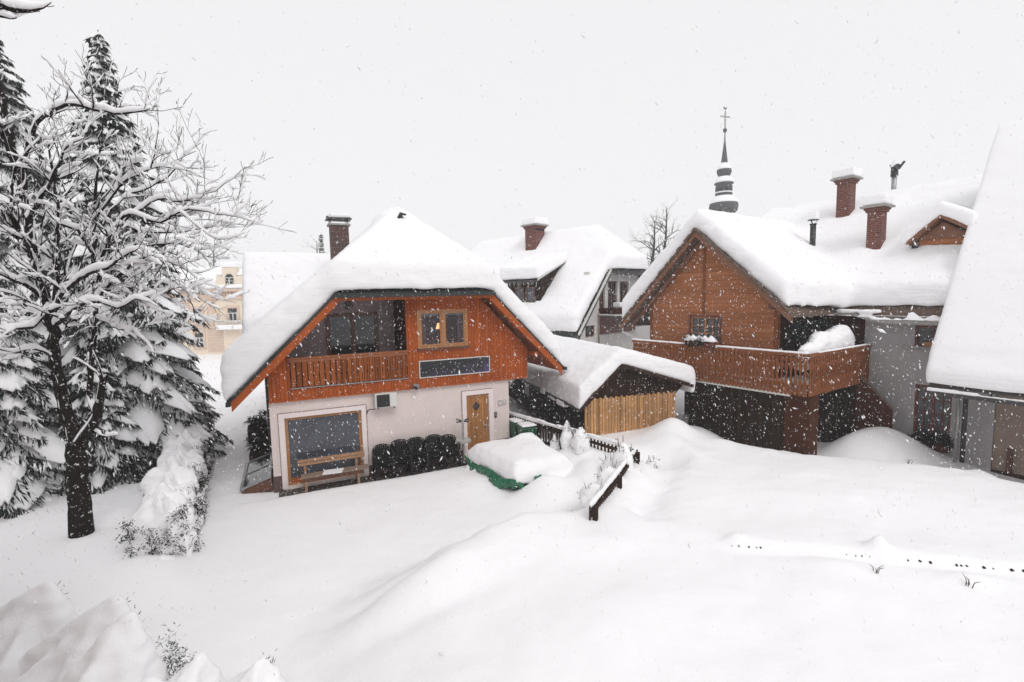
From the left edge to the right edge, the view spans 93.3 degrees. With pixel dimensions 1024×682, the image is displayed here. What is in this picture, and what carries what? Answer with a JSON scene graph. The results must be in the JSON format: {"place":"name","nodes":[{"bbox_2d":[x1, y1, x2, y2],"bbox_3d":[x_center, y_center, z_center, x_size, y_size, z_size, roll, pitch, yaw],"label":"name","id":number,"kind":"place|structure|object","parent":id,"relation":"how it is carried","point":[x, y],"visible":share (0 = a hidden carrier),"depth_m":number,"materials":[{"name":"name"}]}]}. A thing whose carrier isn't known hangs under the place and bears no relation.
{"place":"outdoors","nodes":[
{"label":"outdoors","id":0,"kind":"place"},
{"bbox_2d":[279,459,466,496],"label":"pavement","id":1,"kind":"structure","parent":0,"point":[402,473],"depth_m":15.46,"materials":[{"name":"grey stone"}]},
{"bbox_2d":[297,451,368,492],"bbox_3d":[-5.477,4.005,14.888,2.020,0.902,0.455,-4,6,-25],"label":"bench","id":2,"kind":"object","parent":1,"relation":"on","point":[308,477],"visible":0.97,"depth_m":14.84,"materials":[{"name":"brown wood"}]},
{"bbox_2d":[322,468,343,474],"bbox_3d":[-5.463,3.981,14.784,0.600,0.020,0.393,-3,6,-16],"label":"white board","id":3,"kind":"object","parent":2,"relation":"on","point":[334,471],"visible":0.86,"depth_m":14.74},
{"bbox_2d":[372,460,392,475],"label":"stacking chair","id":4,"kind":"object","parent":1,"relation":"on","point":[383,467],"visible":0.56,"depth_m":15.29,"materials":[{"name":"black plastic"}]},
{"bbox_2d":[372,448,394,480],"bbox_3d":[-4.127,3.914,15.471,0.671,0.832,0.672,-3,6,-21],"label":"stacking chair","id":5,"kind":"object","parent":4,"relation":"on","point":[389,464],"visible":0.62,"depth_m":15.30,"materials":[{"name":"black plastic"}]},
{"bbox_2d":[372,446,394,478],"bbox_3d":[-4.116,3.838,15.439,0.671,0.832,0.672,-3,6,-21],"label":"stacking chair","id":6,"kind":"object","parent":5,"relation":"on","point":[388,462],"visible":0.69,"depth_m":15.27,"materials":[{"name":"black plastic"}]},
{"bbox_2d":[372,444,394,476],"bbox_3d":[-4.106,3.763,15.406,0.671,0.832,0.672,-3,6,-21],"label":"stacking chair","id":7,"kind":"object","parent":6,"relation":"on","point":[381,453],"visible":0.82,"depth_m":15.52,"materials":[{"name":"black plastic"}]},
{"bbox_2d":[395,462,410,470],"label":"stacking chair","id":8,"kind":"object","parent":1,"relation":"on","point":[401,464],"visible":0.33,"depth_m":15.55,"materials":[{"name":"black plastic"}]},
{"bbox_2d":[390,454,412,477],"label":"stacking chair","id":9,"kind":"object","parent":8,"relation":"on","point":[407,461],"visible":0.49,"depth_m":15.52,"materials":[{"name":"black plastic"}]},
{"bbox_2d":[390,445,412,475],"bbox_3d":[-3.599,3.805,15.680,0.671,0.832,0.672,-3,6,-23],"label":"stacking chair","id":10,"kind":"object","parent":9,"relation":"on","point":[406,459],"visible":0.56,"depth_m":15.52,"materials":[{"name":"black plastic"}]},
{"bbox_2d":[390,439,413,470],"bbox_3d":[-3.579,3.654,15.616,0.671,0.832,0.672,-3,6,-23],"label":"stacking chair","id":11,"kind":"object","parent":10,"relation":"on","point":[397,453],"visible":0.88,"depth_m":15.73,"materials":[{"name":"black plastic"}]},
{"bbox_2d":[390,442,413,472],"bbox_3d":[-3.589,3.729,15.648,0.671,0.832,0.672,-3,6,-23],"label":"stacking chair","id":12,"kind":"object","parent":10,"relation":"on","point":[399,458],"visible":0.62,"depth_m":15.49,"materials":[{"name":"black plastic"}]},
{"bbox_2d":[406,458,429,475],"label":"stacking chair","id":13,"kind":"object","parent":1,"relation":"on","point":[422,461],"visible":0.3,"depth_m":15.84,"materials":[{"name":"black plastic"}]},
{"bbox_2d":[406,456,429,474],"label":"stacking chair","id":14,"kind":"object","parent":13,"relation":"on","point":[418,460],"visible":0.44,"depth_m":15.79,"materials":[{"name":"black plastic"}]},
{"bbox_2d":[406,442,429,470],"bbox_3d":[-3.103,3.699,15.875,0.671,0.832,0.672,-4,6,-27],"label":"stacking chair","id":15,"kind":"object","parent":14,"relation":"on","point":[418,455],"visible":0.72,"depth_m":15.73,"materials":[{"name":"black plastic"}]},
{"bbox_2d":[406,450,429,472],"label":"stacking chair","id":16,"kind":"object","parent":14,"relation":"on","point":[424,456],"visible":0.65,"depth_m":15.72,"materials":[{"name":"black plastic"}]},
{"bbox_2d":[406,437,430,467],"bbox_3d":[-3.093,3.623,15.842,0.671,0.832,0.672,-4,6,-27],"label":"stacking chair","id":17,"kind":"object","parent":16,"relation":"on","point":[416,442],"visible":0.87,"depth_m":15.98,"materials":[{"name":"black plastic"}]},
{"bbox_2d":[424,457,444,471],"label":"stacking chair","id":18,"kind":"object","parent":1,"relation":"on","point":[435,459],"visible":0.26,"depth_m":16.03,"materials":[{"name":"black plastic"}]},
{"bbox_2d":[425,447,445,470],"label":"stacking chair","id":19,"kind":"object","parent":18,"relation":"on","point":[435,457],"visible":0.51,"depth_m":15.99,"materials":[{"name":"black plastic"}]},
{"bbox_2d":[424,444,445,468],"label":"stacking chair","id":20,"kind":"object","parent":19,"relation":"on","point":[437,454],"visible":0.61,"depth_m":15.95,"materials":[{"name":"black plastic"}]},
{"bbox_2d":[424,438,446,466],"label":"stacking chair","id":21,"kind":"object","parent":19,"relation":"on","point":[437,451],"visible":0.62,"depth_m":15.97,"materials":[{"name":"black plastic"}]},
{"bbox_2d":[425,434,446,464],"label":"stacking chair","id":22,"kind":"object","parent":19,"relation":"on","point":[433,437],"visible":0.88,"depth_m":16.23,"materials":[{"name":"black plastic"}]},
{"bbox_2d":[438,446,459,469],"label":"stacking chair","id":23,"kind":"object","parent":1,"relation":"on","point":[451,456],"visible":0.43,"depth_m":16.27,"materials":[{"name":"black plastic"}]},
{"bbox_2d":[439,444,460,468],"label":"stacking chair","id":24,"kind":"object","parent":23,"relation":"on","point":[452,454],"visible":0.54,"depth_m":16.23,"materials":[{"name":"black plastic"}]},
{"bbox_2d":[439,443,460,466],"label":"stacking chair","id":25,"kind":"object","parent":24,"relation":"on","point":[449,452],"visible":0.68,"depth_m":16.21,"materials":[{"name":"black plastic"}]},
{"bbox_2d":[439,434,460,464],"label":"stacking chair","id":26,"kind":"object","parent":25,"relation":"on","point":[450,439],"visible":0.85,"depth_m":16.52,"materials":[{"name":"black plastic"}]},
{"bbox_2d":[455,440,470,465],"bbox_3d":[-1.657,3.823,16.579,0.550,0.847,0.550,-4,6,-25],"label":"bistro table","id":27,"kind":"object","parent":1,"relation":"on","point":[466,462],"visible":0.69,"depth_m":16.54,"materials":[{"name":"metal"}]},
{"bbox_2d":[456,418,470,441],"bbox_3d":[-1.673,3.042,16.506,0.506,0.717,0.506,-2,5,-5],"label":"bistro table","id":28,"kind":"object","parent":27,"relation":"on","point":[464,439],"visible":0.96,"depth_m":16.49,"materials":[{"name":"metal"}]},
{"bbox_2d":[0,315,1023,681],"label":"snow ground","id":29,"kind":"structure","parent":0,"point":[746,631],"depth_m":8.92,"materials":[{"name":"white snow"}]},
{"bbox_2d":[0,0,52,19],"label":"overhanging branch tree","id":30,"kind":"object","parent":29,"relation":"on","point":[22,7],"visible":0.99,"depth_m":6.67,"materials":[{"name":"white plant"}]},
{"bbox_2d":[0,29,75,377],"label":"spruce","id":31,"kind":"object","parent":29,"relation":"on","point":[11,84],"visible":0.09,"depth_m":17.10,"materials":[{"name":"green plant"}]},
{"bbox_2d":[0,581,78,681],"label":"draped bush","id":32,"kind":"object","parent":29,"relation":"on","point":[26,625],"visible":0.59,"depth_m":6.24,"materials":[{"name":"white plant"}]},
{"bbox_2d":[0,294,93,518],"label":"spruce","id":33,"kind":"object","parent":29,"relation":"on","point":[42,430],"visible":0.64,"depth_m":13.08,"materials":[{"name":"white plant"}]},
{"bbox_2d":[13,593,187,681],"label":"draped bush","id":34,"kind":"object","parent":29,"relation":"on","point":[87,628],"visible":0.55,"depth_m":5.93,"materials":[{"name":"white plant"}]},
{"bbox_2d":[55,345,157,494],"bbox_3d":[-12.495,2.711,14.572,3.170,5.210,3.541,-5,6,-33],"label":"spruce","id":35,"kind":"object","parent":29,"relation":"on","point":[101,466],"visible":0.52,"depth_m":14.21,"materials":[{"name":"white plant"}]},
{"bbox_2d":[23,30,233,483],"bbox_3d":[-13.504,-2.060,16.296,6.609,15.820,6.492,-1,5,0],"label":"spruce","id":36,"kind":"object","parent":29,"relation":"on","point":[166,382],"visible":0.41,"depth_m":15.49,"materials":[{"name":"white plant"}]},
{"bbox_2d":[61,607,196,681],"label":"draped bush","id":37,"kind":"object","parent":29,"relation":"on","point":[112,654],"visible":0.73,"depth_m":5.64,"materials":[{"name":"white plant"}]},
{"bbox_2d":[0,48,296,538],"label":"bare tree","id":38,"kind":"object","parent":29,"relation":"on","point":[25,207],"visible":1,"depth_m":10.07,"materials":[{"name":"white plant"}]},
{"bbox_2d":[142,676,163,681],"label":"draped bush","id":39,"kind":"object","parent":29,"relation":"on","point":[153,679],"visible":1,"depth_m":5.26,"materials":[{"name":"white plant"}]},
{"bbox_2d":[115,412,219,559],"bbox_3d":[-9.905,3.896,14.576,1.679,1.918,11.285,-4,6,-29],"label":"hedge","id":40,"kind":"object","parent":29,"relation":"on","point":[153,509],"visible":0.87,"depth_m":11.15,"materials":[{"name":"white"}]},
{"bbox_2d":[166,651,226,681],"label":"draped bush","id":41,"kind":"object","parent":29,"relation":"on","point":[201,667],"visible":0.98,"depth_m":5.92,"materials":[{"name":"white plant"}]},
{"bbox_2d":[168,262,242,354],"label":"hotel","id":42,"kind":"structure","parent":29,"relation":"on","point":[210,338],"depth_m":51.83,"materials":[{"name":"beige paint"}]},
{"bbox_2d":[190,306,204,324],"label":"window","id":43,"kind":"structure","parent":42,"relation":"in","point":[197,307],"depth_m":51.82,"materials":[{"name":"paint"}]},
{"bbox_2d":[192,330,206,349],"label":"window","id":44,"kind":"structure","parent":42,"relation":"in","point":[200,339],"depth_m":52.08,"materials":[{"name":"paint"}]},
{"bbox_2d":[225,274,233,283],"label":"arched window","id":45,"kind":"structure","parent":42,"relation":"in","point":[230,279],"depth_m":51.35,"materials":[{"name":"grey glass"}]},
{"bbox_2d":[225,305,239,323],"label":"window","id":46,"kind":"structure","parent":42,"relation":"in","point":[233,309],"depth_m":51.83,"materials":[{"name":"paint"}]},
{"bbox_2d":[190,241,224,266],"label":"distant tree","id":47,"kind":"object","parent":29,"relation":"on","point":[213,260],"visible":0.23,"depth_m":74.06,"materials":[{"name":"grey plant"}]},
{"bbox_2d":[243,409,267,442],"bbox_3d":[-10.136,3.470,19.319,1.231,1.434,1.229,-4,6,-25],"label":"shrub","id":48,"kind":"object","parent":29,"relation":"on","point":[257,425],"visible":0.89,"depth_m":19.12,"materials":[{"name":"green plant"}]},
{"bbox_2d":[240,453,272,493],"bbox_3d":[-8.177,4.215,15.580,0.865,0.462,2.650,-4,6,-25],"label":"cold frame","id":49,"kind":"object","parent":29,"relation":"on","point":[255,468],"visible":0.92,"depth_m":14.98,"materials":[{"name":"glass"}]},
{"bbox_2d":[243,429,269,460],"bbox_3d":[-9.292,3.800,18.080,1.420,0.973,2.516,-4,6,-25],"label":"shrub","id":50,"kind":"object","parent":29,"relation":"on","point":[261,446],"visible":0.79,"depth_m":17.38,"materials":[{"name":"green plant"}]},
{"bbox_2d":[227,647,286,681],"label":"draped bush","id":51,"kind":"object","parent":29,"relation":"on","point":[264,668],"visible":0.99,"depth_m":5.85,"materials":[{"name":"white plant"}]},
{"bbox_2d":[304,236,318,252],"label":"distant tree","id":52,"kind":"object","parent":29,"relation":"on","point":[316,245],"visible":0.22,"depth_m":61.02,"materials":[{"name":"grey plant"}]},
{"bbox_2d":[319,233,324,252],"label":"spruce","id":53,"kind":"object","parent":29,"relation":"on","point":[321,248],"visible":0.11,"depth_m":57.05,"materials":[{"name":"grey plant"}]},
{"bbox_2d":[220,207,566,492],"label":"chalet house","id":54,"kind":"structure","parent":29,"relation":"on","point":[277,342],"depth_m":15.96,"materials":[{"name":"white paint"}]},
{"bbox_2d":[284,410,363,485],"bbox_3d":[-5.873,3.323,15.229,2.230,2.110,0.070,-4,6,-25],"label":"shop window","id":55,"kind":"structure","parent":54,"relation":"in","point":[309,439],"depth_m":15.17,"materials":[{"name":"grey glass"}]},
{"bbox_2d":[326,312,378,354],"bbox_3d":[-5.467,0.151,16.685,1.700,2.240,0.074,-4,6,-25],"label":"balcony window","id":56,"kind":"structure","parent":54,"relation":"in","point":[349,330],"depth_m":16.62,"materials":[{"name":"grey glass"}]},
{"bbox_2d":[367,391,396,413],"bbox_3d":[-4.198,2.005,15.600,0.934,0.663,0.360,-4,6,-25],"label":"air conditioner","id":57,"kind":"object","parent":54,"relation":"attached to","point":[385,399],"visible":1,"depth_m":15.50,"materials":[{"name":"beige plastic"}]},
{"bbox_2d":[413,383,419,389],"bbox_3d":[-3.175,1.505,15.990,0.216,0.233,0.262,-4,6,-25],"label":"floodlight","id":58,"kind":"object","parent":54,"relation":"attached to","point":[416,386],"visible":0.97,"depth_m":15.91,"materials":[{"name":"metal"}]},
{"bbox_2d":[417,309,469,350],"bbox_3d":[-2.474,-0.522,16.647,1.840,1.535,0.810,-4,6,-25],"label":"upper window","id":59,"kind":"structure","parent":54,"relation":"in","point":[461,313],"depth_m":16.36,"materials":[{"name":"brown wood"}]},
{"bbox_2d":[419,356,489,377],"bbox_3d":[-1.941,0.886,16.644,2.544,0.584,0.042,-4,6,-25],"label":"sign board","id":60,"kind":"object","parent":54,"relation":"attached to","point":[450,366],"visible":1,"depth_m":16.60,"materials":[{"name":"grey glass"}]},
{"bbox_2d":[466,393,488,450],"bbox_3d":[-1.222,3.047,17.343,0.820,2.280,0.157,-4,6,-25],"label":"door","id":61,"kind":"structure","parent":54,"relation":"in","point":[474,406],"depth_m":17.34,"materials":[{"name":"brown wood"}]},
{"bbox_2d":[498,400,505,404],"bbox_3d":[-0.363,2.240,17.615,0.320,0.180,0.026,-4,6,-25],"label":"wall plaque","id":62,"kind":"object","parent":54,"relation":"attached to","point":[501,402],"depth_m":17.61,"materials":[{"name":"beige plastic"}]},
{"bbox_2d":[508,379,514,386],"bbox_3d":[-0.523,1.482,21.471,1.639,1.490,0.473,-4,6,-25],"label":"downpipe","id":63,"kind":"object","parent":54,"relation":"attached to","point":[510,383],"visible":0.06,"depth_m":21.49,"materials":[{"name":"metal"}]},
{"bbox_2d":[509,417,526,437],"bbox_3d":[0.220,3.426,17.914,0.600,1.156,0.706,-4,6,-26],"label":"wheelie bin","id":64,"kind":"object","parent":29,"relation":"on","point":[513,422],"visible":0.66,"depth_m":17.67,"materials":[{"name":"green plastic"}]},
{"bbox_2d":[464,432,573,490],"bbox_3d":[0.333,3.706,14.873,2.483,1.280,3.600,-5,6,-34],"label":"covered table stack","id":65,"kind":"object","parent":29,"relation":"on","point":[494,464],"visible":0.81,"depth_m":14.34,"materials":[{"name":"white"}]},
{"bbox_2d":[516,421,537,435],"bbox_3d":[0.533,3.479,17.268,0.600,1.156,0.706,-3,6,-20],"label":"wheelie bin","id":66,"kind":"object","parent":29,"relation":"on","point":[525,427],"visible":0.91,"depth_m":17.00,"materials":[{"name":"green plastic"}]},
{"bbox_2d":[549,430,559,450],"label":"garden shrub","id":67,"kind":"object","parent":29,"relation":"on","point":[554,444],"visible":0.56,"depth_m":15.64,"materials":[{"name":"white plant"}]},
{"bbox_2d":[470,216,649,396],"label":"white house","id":68,"kind":"structure","parent":29,"relation":"on","point":[571,256],"depth_m":24.79,"materials":[{"name":"paint"}]},
{"bbox_2d":[585,325,593,336],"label":"small window","id":69,"kind":"structure","parent":68,"relation":"in","point":[588,329],"depth_m":23.90,"materials":[{"name":"grey glass"}]},
{"bbox_2d":[599,292,602,307],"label":"balcony window","id":70,"kind":"structure","parent":68,"relation":"in","point":[601,297],"depth_m":24.50,"materials":[{"name":"grey glass"}]},
{"bbox_2d":[608,282,615,307],"bbox_3d":[5.112,-2.303,25.102,0.074,1.540,0.880,4,7,45],"label":"balcony window","id":71,"kind":"structure","parent":68,"relation":"in","point":[611,285],"depth_m":25.19,"materials":[{"name":"grey glass"}]},
{"bbox_2d":[620,282,626,301],"bbox_3d":[5.888,-2.391,25.876,0.074,1.540,0.880,4,7,45],"label":"balcony window","id":72,"kind":"structure","parent":68,"relation":"in","point":[623,287],"depth_m":25.88,"materials":[{"name":"grey glass"}]},
{"bbox_2d":[560,418,573,449],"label":"garden shrub","id":73,"kind":"object","parent":29,"relation":"on","point":[565,441],"visible":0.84,"depth_m":15.22,"materials":[{"name":"white plant"}]},
{"bbox_2d":[509,411,637,460],"bbox_3d":[1.584,3.569,16.317,0.202,1.614,6.428,-5,7,-38],"label":"picket fence","id":74,"kind":"object","parent":29,"relation":"on","point":[539,422],"visible":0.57,"depth_m":16.27,"materials":[{"name":"brown wood"}]},
{"bbox_2d":[570,426,589,453],"bbox_3d":[2.132,2.973,14.956,0.718,0.940,0.720,-5,7,-39],"label":"garden shrub","id":75,"kind":"object","parent":29,"relation":"on","point":[582,444],"visible":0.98,"depth_m":14.73,"materials":[{"name":"white plant"}]},
{"bbox_2d":[577,482,601,507],"bbox_3d":[1.962,3.618,11.553,0.789,0.626,0.863,-1,5,0],"label":"garden shrub","id":76,"kind":"object","parent":29,"relation":"on","point":[586,494],"visible":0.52,"depth_m":11.42,"materials":[{"name":"white plant"}]},
{"bbox_2d":[509,335,695,434],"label":"wood shed","id":77,"kind":"structure","parent":29,"relation":"on","point":[589,411],"depth_m":17.17,"materials":[{"name":"brown wood"}]},
{"bbox_2d":[525,383,529,395],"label":"side window","id":78,"kind":"structure","parent":77,"relation":"in","point":[527,387],"depth_m":22.60,"materials":[{"name":"grey glass"}]},
{"bbox_2d":[598,444,617,471],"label":"garden shrub","id":79,"kind":"object","parent":29,"relation":"on","point":[607,460],"visible":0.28,"depth_m":13.27,"materials":[{"name":"white plant"}]},
{"bbox_2d":[593,460,624,486],"bbox_3d":[2.430,3.395,12.251,0.841,0.692,0.804,-4,6,-32],"label":"garden shrub","id":80,"kind":"object","parent":29,"relation":"on","point":[603,475],"visible":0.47,"depth_m":12.11,"materials":[{"name":"white plant"}]},
{"bbox_2d":[589,448,639,520],"bbox_3d":[2.602,3.970,11.919,0.202,1.588,4.048,2,6,27],"label":"picket fence","id":81,"kind":"object","parent":29,"relation":"on","point":[598,499],"visible":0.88,"depth_m":11.33,"materials":[{"name":"brown wood"}]},
{"bbox_2d":[608,435,635,469],"bbox_3d":[3.023,3.078,13.068,0.741,1.036,0.829,-1,5,0],"label":"garden shrub","id":82,"kind":"object","parent":29,"relation":"on","point":[619,456],"visible":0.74,"depth_m":12.95,"materials":[{"name":"white plant"}]},
{"bbox_2d":[646,455,659,467],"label":"garden shrub","id":83,"kind":"object","parent":29,"relation":"on","point":[650,461],"visible":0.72,"depth_m":13.91,"materials":[{"name":"white plant"}]},
{"bbox_2d":[629,211,678,265],"bbox_3d":[12.147,-4.561,39.853,5.982,12.663,4.619,3,7,41],"label":"distant tree","id":84,"kind":"object","parent":29,"relation":"on","point":[653,244],"visible":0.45,"depth_m":39.43,"materials":[{"name":"grey plant"}]},
{"bbox_2d":[642,195,680,259],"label":"distant tree","id":85,"kind":"object","parent":29,"relation":"on","point":[666,237],"visible":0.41,"depth_m":41.31,"materials":[{"name":"grey plant"}]},
{"bbox_2d":[709,107,738,212],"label":"church tower","id":86,"kind":"structure","parent":29,"relation":"on","point":[724,195],"depth_m":72.22,"materials":[{"name":"grey metal"}]},
{"bbox_2d":[619,160,996,470],"bbox_3d":[13.502,-1.768,20.008,14.202,11.275,12.282,-5,6,-33],"label":"chalet","id":87,"kind":"object","parent":29,"relation":"on","point":[863,218],"visible":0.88,"depth_m":16.79,"materials":[{"name":"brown wood"}]},
{"bbox_2d":[681,333,722,349],"bbox_3d":[6.813,0.064,17.441,0.754,0.650,1.546,-5,6,-33],"label":"balcony planter","id":88,"kind":"object","parent":87,"relation":"on","point":[693,339],"visible":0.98,"depth_m":17.31,"materials":[{"name":"white plant"}]},
{"bbox_2d":[689,315,720,344],"bbox_3d":[7.494,-0.444,18.722,0.170,1.120,1.400,-5,6,-33],"label":"gable window","id":89,"kind":"structure","parent":87,"relation":"in","point":[715,331],"depth_m":18.69,"materials":[{"name":"brown wood"}]},
{"bbox_2d":[782,316,854,370],"bbox_3d":[10.266,0.101,16.469,3.427,1.888,1.469,-5,6,-33],"label":"terrace shrub","id":90,"kind":"object","parent":87,"relation":"on","point":[831,338],"visible":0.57,"depth_m":15.94,"materials":[{"name":"white plant"}]},
{"bbox_2d":[901,325,937,349],"bbox_3d":[13.424,-0.113,15.581,0.190,0.760,1.350,-5,6,-33],"label":"upper window","id":91,"kind":"structure","parent":87,"relation":"in","point":[924,331],"depth_m":15.71,"materials":[{"name":"grey glass"}]},
{"bbox_2d":[906,384,953,453],"bbox_3d":[13.446,2.493,15.489,0.688,2.073,1.448,-5,6,-33],"label":"lower window","id":92,"kind":"structure","parent":87,"relation":"in","point":[935,407],"depth_m":15.61,"materials":[{"name":"glass"}]},
{"bbox_2d":[731,545,1023,571],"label":"buried fence","id":93,"kind":"object","parent":29,"relation":"on","point":[984,567],"visible":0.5,"depth_m":8.40,"materials":[{"name":"brown wood"}]},
{"bbox_2d":[963,574,978,587],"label":"dry stem","id":94,"kind":"object","parent":29,"relation":"on","point":[969,582],"visible":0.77,"depth_m":7.75,"materials":[{"name":"grey plant"}]},
{"bbox_2d":[926,119,1023,479],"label":"roadside barn","id":95,"kind":"structure","parent":29,"relation":"on","point":[1009,161],"depth_m":14.00,"materials":[{"name":"white wood"}]},
{"bbox_2d":[953,390,968,462],"bbox_3d":[13.546,2.439,14.579,0.286,2.500,0.118,0,5,10],"label":"downpipe","id":96,"kind":"object","parent":95,"relation":"attached to","point":[963,428],"visible":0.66,"depth_m":14.58,"materials":[{"name":"metal"}]},
{"bbox_2d":[0,0,1023,681],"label":"falling snow","id":97,"kind":"structure","parent":0,"point":[518,334],"depth_m":9.78,"materials":[{"name":"white snow"}]},
{"bbox_2d":[0,0,1023,274],"label":"sky","id":98,"kind":"structure","parent":0,"point":[472,27],"materials":[{"name":"white"}]}
]}

